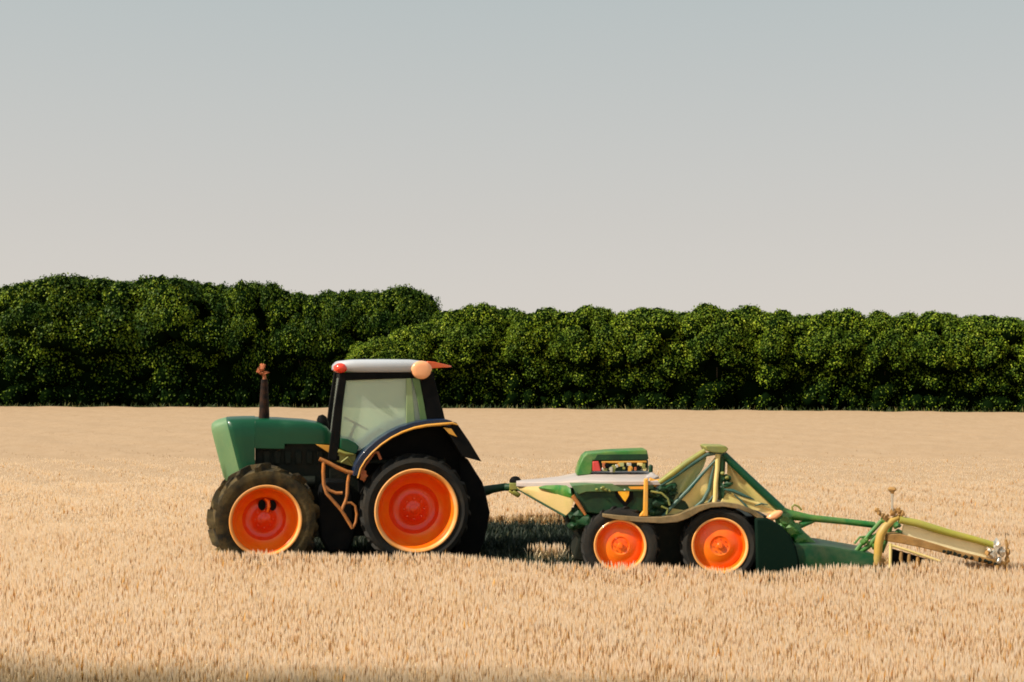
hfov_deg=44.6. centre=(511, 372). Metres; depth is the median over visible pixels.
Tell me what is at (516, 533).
shadow
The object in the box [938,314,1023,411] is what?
tree
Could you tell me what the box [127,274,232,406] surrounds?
tree
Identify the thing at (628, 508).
baler
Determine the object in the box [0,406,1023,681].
wheat
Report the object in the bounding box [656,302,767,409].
tree
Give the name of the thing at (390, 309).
tree
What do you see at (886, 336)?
tree
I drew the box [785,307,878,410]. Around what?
tree
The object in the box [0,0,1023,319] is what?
sky
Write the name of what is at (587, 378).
tree
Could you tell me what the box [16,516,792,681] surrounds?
ground
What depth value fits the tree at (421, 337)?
95.25 m
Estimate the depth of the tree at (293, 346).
101.65 m
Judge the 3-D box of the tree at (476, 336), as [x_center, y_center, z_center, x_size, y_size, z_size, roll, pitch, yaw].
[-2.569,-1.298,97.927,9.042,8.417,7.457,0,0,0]
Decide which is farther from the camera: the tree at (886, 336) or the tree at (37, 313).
the tree at (37, 313)
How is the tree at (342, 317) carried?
on the verge
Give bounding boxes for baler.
[504,444,1009,580]
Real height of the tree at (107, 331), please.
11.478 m
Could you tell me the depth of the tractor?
18.56 m
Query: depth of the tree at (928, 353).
87.79 m
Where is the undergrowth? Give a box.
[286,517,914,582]
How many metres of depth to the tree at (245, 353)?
101.70 m
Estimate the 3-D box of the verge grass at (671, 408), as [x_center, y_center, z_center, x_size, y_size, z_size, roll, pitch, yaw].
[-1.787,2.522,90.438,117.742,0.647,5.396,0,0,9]
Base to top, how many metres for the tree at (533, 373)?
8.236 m
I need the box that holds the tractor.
[207,359,504,561]
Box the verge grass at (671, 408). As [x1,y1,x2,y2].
[1,401,1023,412]
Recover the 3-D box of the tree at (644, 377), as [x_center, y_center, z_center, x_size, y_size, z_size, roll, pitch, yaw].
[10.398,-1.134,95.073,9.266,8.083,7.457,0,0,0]
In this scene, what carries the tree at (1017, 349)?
on the verge
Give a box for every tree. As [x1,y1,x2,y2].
[0,272,109,406]
[0,280,26,405]
[52,273,156,406]
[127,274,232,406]
[219,279,284,406]
[265,289,336,406]
[312,289,371,406]
[345,336,435,407]
[351,284,441,406]
[388,319,467,407]
[429,302,511,407]
[492,306,565,408]
[543,304,629,409]
[593,306,692,409]
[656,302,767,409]
[733,308,814,410]
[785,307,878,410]
[846,309,920,411]
[882,310,977,411]
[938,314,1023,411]
[998,316,1023,411]
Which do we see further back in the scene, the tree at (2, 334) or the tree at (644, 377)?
the tree at (2, 334)

